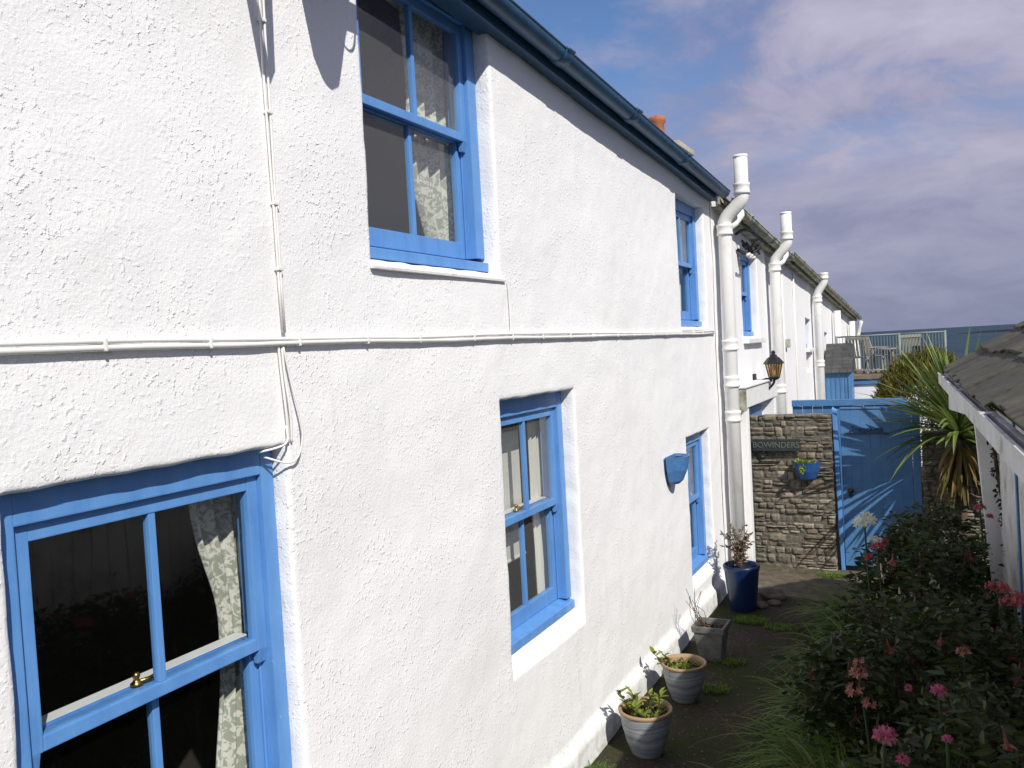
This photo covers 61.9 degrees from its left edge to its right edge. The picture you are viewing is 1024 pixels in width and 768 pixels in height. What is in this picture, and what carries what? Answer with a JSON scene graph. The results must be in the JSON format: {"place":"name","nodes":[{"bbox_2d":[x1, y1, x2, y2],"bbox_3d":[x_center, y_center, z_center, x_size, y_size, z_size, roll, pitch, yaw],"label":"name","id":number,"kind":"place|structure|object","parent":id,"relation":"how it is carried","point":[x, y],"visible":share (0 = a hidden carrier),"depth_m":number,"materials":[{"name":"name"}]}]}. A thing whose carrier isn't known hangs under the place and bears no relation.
{"place":"outdoors","nodes":[
{"label":"outdoors","id":0,"kind":"place"},
{"bbox_2d":[591,570,869,767],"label":"path","id":1,"kind":"structure","parent":0,"point":[726,706],"depth_m":6.14,"materials":[{"name":"grey concrete"}]},
{"bbox_2d":[616,686,672,758],"bbox_3d":[0.849,2.137,5.436,0.353,0.428,0.345,-2,2,27],"label":"plant pot","id":2,"kind":"object","parent":1,"relation":"on","point":[646,722],"visible":1,"depth_m":5.35,"materials":[{"name":"ceramic"}]},
{"bbox_2d":[650,646,706,703],"bbox_3d":[1.223,2.107,6.232,0.403,0.386,0.333,-2,2,27],"label":"plant pot","id":3,"kind":"object","parent":1,"relation":"on","point":[684,675],"visible":1,"depth_m":6.13,"materials":[{"name":"ceramic"}]},
{"bbox_2d":[686,588,730,661],"bbox_3d":[1.603,1.960,6.993,0.319,0.579,0.292,-2,2,27],"label":"square planter","id":4,"kind":"object","parent":1,"relation":"on","point":[711,635],"visible":1,"depth_m":6.93,"materials":[{"name":"grey stone"}]},
{"bbox_2d":[584,566,852,767],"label":"grass","id":5,"kind":"structure","parent":1,"relation":"on","point":[746,620],"depth_m":7.62,"materials":[{"name":"green plant"}]},
{"bbox_2d":[615,604,829,767],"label":"fallen leaves","id":6,"kind":"object","parent":1,"relation":"on","point":[727,693],"visible":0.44,"depth_m":6.11,"materials":[{"name":"plant"}]},
{"bbox_2d":[719,522,759,612],"bbox_3d":[2.188,1.758,8.221,0.394,0.825,0.363,-2,2,27],"label":"tall pot","id":7,"kind":"object","parent":1,"relation":"on","point":[742,578],"visible":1,"depth_m":8.12,"materials":[{"name":"ceramic"}]},
{"bbox_2d":[757,601,768,608],"bbox_3d":[2.398,2.138,8.248,0.160,0.073,0.132,-2,2,27],"label":"loose stone","id":8,"kind":"object","parent":1,"relation":"on","point":[761,605],"visible":0.73,"depth_m":8.20,"materials":[{"name":"stone"}]},
{"bbox_2d":[759,588,785,600],"bbox_3d":[2.594,2.096,8.506,0.271,0.126,0.215,-2,2,27],"label":"loose stone","id":9,"kind":"object","parent":1,"relation":"on","point":[771,593],"visible":0.92,"depth_m":8.44,"materials":[{"name":"stone"}]},
{"bbox_2d":[768,599,781,605],"bbox_3d":[2.555,2.131,8.304,0.135,0.062,0.106,-2,2,27],"label":"loose stone","id":10,"kind":"object","parent":1,"relation":"on","point":[773,602],"visible":1,"depth_m":8.27,"materials":[{"name":"stone"}]},
{"bbox_2d":[845,657,877,767],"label":"faded flower","id":11,"kind":"object","parent":1,"relation":"on","point":[854,670],"visible":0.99,"depth_m":3.60,"materials":[{"name":"pink plant"}]},
{"bbox_2d":[862,538,888,649],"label":"lily","id":12,"kind":"object","parent":1,"relation":"on","point":[868,556],"visible":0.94,"depth_m":5.23,"materials":[{"name":"pink"}]},
{"bbox_2d":[514,0,1023,332],"label":"sky","id":13,"kind":"structure","parent":0,"point":[890,133],"materials":[{"name":"blue"}]},
{"bbox_2d":[758,565,890,603],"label":"threshold paving","id":14,"kind":"structure","parent":0,"point":[786,582],"depth_m":8.97,"materials":[{"name":"concrete"}]},
{"bbox_2d":[725,466,988,719],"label":"ground","id":15,"kind":"structure","parent":0,"point":[848,567],"depth_m":9.62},
{"bbox_2d":[0,0,749,767],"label":"cottage","id":16,"kind":"structure","parent":15,"relation":"on","point":[226,266],"depth_m":3.65,"materials":[{"name":"white paint"}]},
{"bbox_2d":[0,448,291,767],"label":"window","id":17,"kind":"structure","parent":16,"relation":"in","point":[27,516],"depth_m":2.64,"materials":[{"name":"blue paint"}]},
{"bbox_2d":[188,493,248,767],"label":"curtain","id":18,"kind":"object","parent":16,"relation":"hanging from","point":[213,526],"visible":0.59,"depth_m":3.09,"materials":[{"name":"fabric"}]},
{"bbox_2d":[398,4,454,241],"bbox_3d":[-0.417,-1.205,4.455,0.065,1.450,0.453,-2,2,27],"label":"curtain","id":19,"kind":"object","parent":16,"relation":"hanging from","point":[432,182],"visible":0.59,"depth_m":4.45,"materials":[{"name":"fabric"}]},
{"bbox_2d":[356,0,505,281],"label":"window","id":20,"kind":"structure","parent":16,"relation":"in","point":[461,134],"depth_m":4.36,"materials":[{"name":"blue paint"}]},
{"bbox_2d":[501,430,521,563],"bbox_3d":[-0.112,0.702,5.029,0.024,0.792,0.760,-2,2,27],"label":"curtain","id":21,"kind":"object","parent":16,"relation":"attached to","point":[511,466],"visible":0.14,"depth_m":5.24,"materials":[{"name":"beige fabric"}]},
{"bbox_2d":[499,391,574,654],"bbox_3d":[0.061,0.767,5.064,0.180,1.406,1.002,-2,2,27],"label":"window","id":22,"kind":"structure","parent":16,"relation":"in","point":[535,615],"depth_m":5.34,"materials":[{"name":"blue paint"}]},
{"bbox_2d":[527,418,547,594],"bbox_3d":[0.173,0.803,5.476,0.052,1.600,0.215,-2,2,27],"label":"curtain","id":23,"kind":"object","parent":16,"relation":"hanging from","point":[538,518],"visible":0.65,"depth_m":5.45,"materials":[{"name":"beige fabric"}]},
{"bbox_2d":[664,453,689,483],"bbox_3d":[1.413,0.718,7.167,0.168,0.235,0.319,-2,2,27],"label":"wall pot","id":24,"kind":"object","parent":16,"relation":"attached to","point":[676,465],"depth_m":7.08,"materials":[{"name":"blue ceramic"}]},
{"bbox_2d":[676,224,681,310],"bbox_3d":[1.596,-1.192,8.444,0.059,1.400,0.513,-2,2,27],"label":"curtain","id":25,"kind":"object","parent":16,"relation":"hanging from","point":[679,276],"visible":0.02,"depth_m":8.56,"materials":[{"name":"beige fabric"}]},
{"bbox_2d":[675,198,710,330],"bbox_3d":[1.621,-1.143,8.168,0.256,1.282,1.050,-2,2,27],"label":"window","id":26,"kind":"structure","parent":16,"relation":"in","point":[685,214],"depth_m":8.50,"materials":[{"name":"blue paint"}]},
{"bbox_2d":[686,431,708,575],"bbox_3d":[1.674,1.132,8.207,0.180,1.321,0.832,-2,2,27],"label":"window","id":27,"kind":"structure","parent":16,"relation":"in","point":[693,443],"depth_m":8.49,"materials":[{"name":"blue paint"}]},
{"bbox_2d":[648,115,828,413],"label":"cottage","id":28,"kind":"structure","parent":15,"relation":"on","point":[804,284],"depth_m":14.29,"materials":[{"name":"white paint"}]},
{"bbox_2d":[806,344,814,351],"bbox_3d":[5.070,-1.136,14.927,0.310,1.151,0.700,-2,2,27],"label":"window","id":29,"kind":"structure","parent":28,"relation":"in","point":[807,349],"depth_m":14.66,"materials":[{"name":"white paint"}]},
{"bbox_2d":[709,195,794,561],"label":"cottage","id":30,"kind":"structure","parent":15,"relation":"on","point":[758,309],"depth_m":10.31,"materials":[{"name":"white paint"}]},
{"bbox_2d":[735,228,761,258],"bbox_3d":[2.719,-1.607,9.805,0.282,0.352,0.514,-2,2,27],"label":"wall lamp","id":31,"kind":"object","parent":30,"relation":"attached to","point":[749,252],"visible":1,"depth_m":9.78,"materials":[{"name":"black metal"}]},
{"bbox_2d":[740,253,765,343],"bbox_3d":[2.853,-1.071,10.541,0.320,1.141,1.080,-2,2,27],"label":"window","id":32,"kind":"structure","parent":30,"relation":"in","point":[744,261],"depth_m":10.89,"materials":[{"name":"blue paint"}]},
{"bbox_2d":[749,403,761,554],"bbox_3d":[2.882,1.166,10.181,0.045,1.780,1.200,-2,2,27],"label":"door","id":33,"kind":"structure","parent":30,"relation":"in","point":[756,409],"depth_m":10.27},
{"bbox_2d":[752,350,783,388],"bbox_3d":[3.134,-0.140,10.416,0.375,0.540,0.217,-2,2,27],"label":"wall lantern","id":34,"kind":"object","parent":30,"relation":"attached to","point":[773,358],"depth_m":10.36,"materials":[{"name":"black metal"}]},
{"bbox_2d":[710,225,846,359],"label":"cottage","id":35,"kind":"structure","parent":15,"relation":"on","point":[832,299],"depth_m":17.71,"materials":[{"name":"white paint"}]},
{"bbox_2d":[689,694,880,767],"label":"grass clump","id":36,"kind":"object","parent":15,"relation":"on","point":[874,747],"visible":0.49,"depth_m":4.04,"materials":[{"name":"green plant"}]},
{"bbox_2d":[685,619,899,767],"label":"grass clump","id":37,"kind":"object","parent":15,"relation":"on","point":[806,766],"visible":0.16,"depth_m":5.10,"materials":[{"name":"green plant"}]},
{"bbox_2d":[749,413,839,569],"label":"stone wall","id":38,"kind":"structure","parent":15,"relation":"on","point":[796,524],"depth_m":9.50,"materials":[{"name":"grey stone"}]},
{"bbox_2d":[752,439,800,458],"bbox_3d":[2.958,0.723,9.534,0.515,0.220,0.092,-2,2,27],"label":"name plaque","id":39,"kind":"object","parent":38,"relation":"attached to","point":[762,445],"visible":1,"depth_m":9.50,"materials":[{"name":"stone"}]},
{"bbox_2d":[793,458,820,480],"bbox_3d":[3.204,0.934,9.290,0.299,0.246,0.228,-2,2,27],"label":"wall pot","id":40,"kind":"object","parent":38,"relation":"attached to","point":[807,470],"depth_m":9.27,"materials":[{"name":"blue ceramic"}]},
{"bbox_2d":[717,717,889,767],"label":"grass clump","id":41,"kind":"object","parent":15,"relation":"on","point":[809,758],"visible":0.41,"depth_m":4.49,"materials":[{"name":"green plant"}]},
{"bbox_2d":[711,664,909,767],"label":"grass clump","id":42,"kind":"object","parent":15,"relation":"on","point":[797,758],"visible":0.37,"depth_m":4.95,"materials":[{"name":"green plant"}]},
{"bbox_2d":[755,591,895,690],"bbox_3d":[2.607,1.976,6.345,1.570,1.043,1.528,-2,2,27],"label":"grass clump","id":43,"kind":"object","parent":15,"relation":"on","point":[790,652],"visible":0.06,"depth_m":6.60,"materials":[{"name":"green plant"}]},
{"bbox_2d":[741,637,913,761],"bbox_3d":[2.252,2.074,5.526,1.552,1.033,1.610,-2,2,27],"label":"grass clump","id":44,"kind":"object","parent":15,"relation":"on","point":[782,704],"visible":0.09,"depth_m":5.59,"materials":[{"name":"green plant"}]},
{"bbox_2d":[773,573,900,643],"bbox_3d":[3.044,1.946,7.262,1.562,1.012,1.534,-5,3,-33],"label":"grass clump","id":45,"kind":"object","parent":15,"relation":"on","point":[834,616],"visible":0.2,"depth_m":7.33,"materials":[{"name":"green plant"}]},
{"bbox_2d":[824,343,854,398],"bbox_3d":[6.392,0.465,16.582,0.509,2.506,0.590,-2,2,27],"label":"lean to","id":46,"kind":"object","parent":15,"relation":"on","point":[839,370],"visible":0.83,"depth_m":16.42,"materials":[{"name":"wood"}]},
{"bbox_2d":[836,303,862,368],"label":"cottage","id":47,"kind":"structure","parent":15,"relation":"on","point":[850,315],"depth_m":20.80,"materials":[{"name":"white paint"}]},
{"bbox_2d":[792,398,909,536],"bbox_3d":[4.321,1.120,10.837,1.390,1.865,0.130,-2,2,27],"label":"board fence","id":48,"kind":"object","parent":15,"relation":"on","point":[801,406],"visible":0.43,"depth_m":10.85,"materials":[{"name":"blue wood"}]},
{"bbox_2d":[853,511,881,678],"bbox_3d":[2.325,1.530,5.563,0.350,1.468,0.503,-4,2,-20],"label":"agapanthus","id":49,"kind":"object","parent":15,"relation":"in","point":[865,521],"visible":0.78,"depth_m":5.43,"materials":[{"name":"white plant"}]},
{"bbox_2d":[832,401,923,569],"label":"garden gate","id":50,"kind":"structure","parent":15,"relation":"on","point":[876,490],"depth_m":9.21,"materials":[{"name":"blue paint"}]},
{"bbox_2d":[752,683,1015,767],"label":"grass clump","id":51,"kind":"object","parent":15,"relation":"on","point":[827,741],"visible":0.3,"depth_m":4.00,"materials":[{"name":"green plant"}]},
{"bbox_2d":[757,575,1023,767],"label":"fuchsia bush","id":52,"kind":"object","parent":15,"relation":"on","point":[831,667],"visible":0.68,"depth_m":4.00,"materials":[{"name":"green plant"}]},
{"bbox_2d":[871,724,910,767],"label":"pink flower","id":53,"kind":"object","parent":15,"relation":"on","point":[884,733],"visible":1,"depth_m":2.81,"materials":[{"name":"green plant"}]},
{"bbox_2d":[854,368,939,465],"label":"terrace deck","id":54,"kind":"structure","parent":15,"relation":"on","point":[863,386],"depth_m":16.73,"materials":[{"name":"white paint"}]},
{"bbox_2d":[846,337,876,373],"bbox_3d":[7.103,-0.582,17.377,0.476,0.752,0.529,-1,3,41],"label":"garden chair","id":55,"kind":"object","parent":54,"relation":"on","point":[859,339],"visible":0.52,"depth_m":17.18,"materials":[{"name":"grey wood"}]},
{"bbox_2d":[861,337,892,372],"bbox_3d":[7.488,-0.607,17.484,0.529,0.752,0.476,-3,2,2],"label":"garden chair","id":56,"kind":"object","parent":54,"relation":"on","point":[873,361],"visible":0.43,"depth_m":17.34,"materials":[{"name":"grey wood"}]},
{"bbox_2d":[877,347,897,373],"bbox_3d":[7.511,-0.468,17.049,0.400,0.502,0.400,-2,2,27],"label":"garden table","id":57,"kind":"object","parent":54,"relation":"on","point":[882,362],"visible":0.52,"depth_m":16.98,"materials":[{"name":"grey wood"}]},
{"bbox_2d":[835,330,946,371],"bbox_3d":[7.978,-0.670,17.838,1.977,0.790,2.797,-2,2,27],"label":"railing","id":58,"kind":"object","parent":54,"relation":"on","point":[899,340],"visible":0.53,"depth_m":16.57,"materials":[{"name":"grey metal"}]},
{"bbox_2d":[888,334,919,367],"bbox_3d":[7.847,-0.611,17.060,0.476,0.752,0.529,-3,2,-4],"label":"garden chair","id":59,"kind":"object","parent":54,"relation":"on","point":[906,344],"visible":0.48,"depth_m":16.84,"materials":[{"name":"grey wood"}]},
{"bbox_2d":[870,345,960,520],"bbox_3d":[5.502,0.680,11.432,1.570,2.434,1.458,-2,2,27],"label":"golden hedge","id":60,"kind":"object","parent":15,"relation":"on","point":[901,369],"visible":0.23,"depth_m":11.22,"materials":[{"name":"green plant"}]},
{"bbox_2d":[808,663,1023,767],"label":"fuchsia bush","id":61,"kind":"object","parent":15,"relation":"on","point":[965,723],"visible":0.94,"depth_m":3.03,"materials":[{"name":"green plant"}]},
{"bbox_2d":[842,492,1004,647],"bbox_3d":[2.976,1.522,5.990,1.229,1.443,1.399,-2,2,27],"label":"fuchsia bush","id":62,"kind":"object","parent":15,"relation":"on","point":[888,577],"visible":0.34,"depth_m":5.99,"materials":[{"name":"leaves"},{"name":"brown twig"},{"name":"red-pink petal"}]},
{"bbox_2d":[855,324,997,542],"bbox_3d":[4.381,0.756,8.265,2.050,2.684,1.364,-2,2,27],"label":"cordyline","id":63,"kind":"object","parent":15,"relation":"on","point":[961,461],"visible":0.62,"depth_m":8.47,"materials":[{"name":"green plant"}]},
{"bbox_2d":[904,683,950,764],"bbox_3d":[1.540,1.744,3.142,0.250,1.312,0.499,-3,2,-9],"label":"pink flower","id":64,"kind":"object","parent":15,"relation":"on","point":[939,689],"visible":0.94,"depth_m":3.10,"materials":[{"name":"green plant"}]},
{"bbox_2d":[844,524,1023,727],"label":"fuchsia bush","id":65,"kind":"object","parent":15,"relation":"on","point":[925,573],"visible":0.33,"depth_m":4.97,"materials":[{"name":"green plant"}]},
{"bbox_2d":[897,645,971,745],"bbox_3d":[1.907,1.731,3.699,0.316,1.256,0.498,-4,2,-17],"label":"lily","id":66,"kind":"object","parent":15,"relation":"on","point":[962,654],"visible":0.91,"depth_m":3.60,"materials":[{"name":"pink plant"}]},
{"bbox_2d":[941,734,952,767],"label":"pink flower","id":67,"kind":"object","parent":15,"relation":"on","point":[947,739],"visible":1,"depth_m":2.74,"materials":[{"name":"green plant"}]},
{"bbox_2d":[877,609,1023,767],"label":"fuchsia bush","id":68,"kind":"object","parent":15,"relation":"on","point":[1011,676],"visible":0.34,"depth_m":3.72,"materials":[{"name":"green plant"}]},
{"bbox_2d":[921,430,989,582],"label":"stone wall","id":69,"kind":"structure","parent":15,"relation":"on","point":[932,451],"depth_m":8.85,"materials":[{"name":"grey"}]},
{"bbox_2d":[937,321,1023,703],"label":"garden shed","id":70,"kind":"structure","parent":15,"relation":"on","point":[975,384],"depth_m":4.75,"materials":[{"name":"paint"}]},
{"bbox_2d":[972,503,993,602],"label":"lily","id":71,"kind":"object","parent":15,"relation":"on","point":[979,507],"visible":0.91,"depth_m":5.22,"materials":[{"name":"pink"}]},
{"bbox_2d":[984,579,1012,712],"bbox_3d":[2.284,1.617,4.046,0.306,1.416,0.467,-2,2,27],"label":"valerian","id":72,"kind":"object","parent":15,"relation":"on","point":[1001,585],"visible":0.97,"depth_m":3.97,"materials":[{"name":"pink plant"}]},
{"bbox_2d":[998,589,1023,687],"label":"valerian","id":73,"kind":"object","parent":15,"relation":"on","point":[1017,603],"visible":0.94,"depth_m":3.77,"materials":[{"name":"pink"}]},
{"bbox_2d":[855,324,1015,423],"bbox_3d":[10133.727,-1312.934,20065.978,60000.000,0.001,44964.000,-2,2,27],"label":"sea","id":74,"kind":"structure","parent":0,"point":[956,342],"depth_m":920.49,"materials":[{"name":"liquid"}]},
{"bbox_2d":[958,329,1011,333],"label":"reef","id":75,"kind":"object","parent":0,"point":[1004,330],"visible":0.59,"depth_m":1353.55,"materials":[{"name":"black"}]}
]}

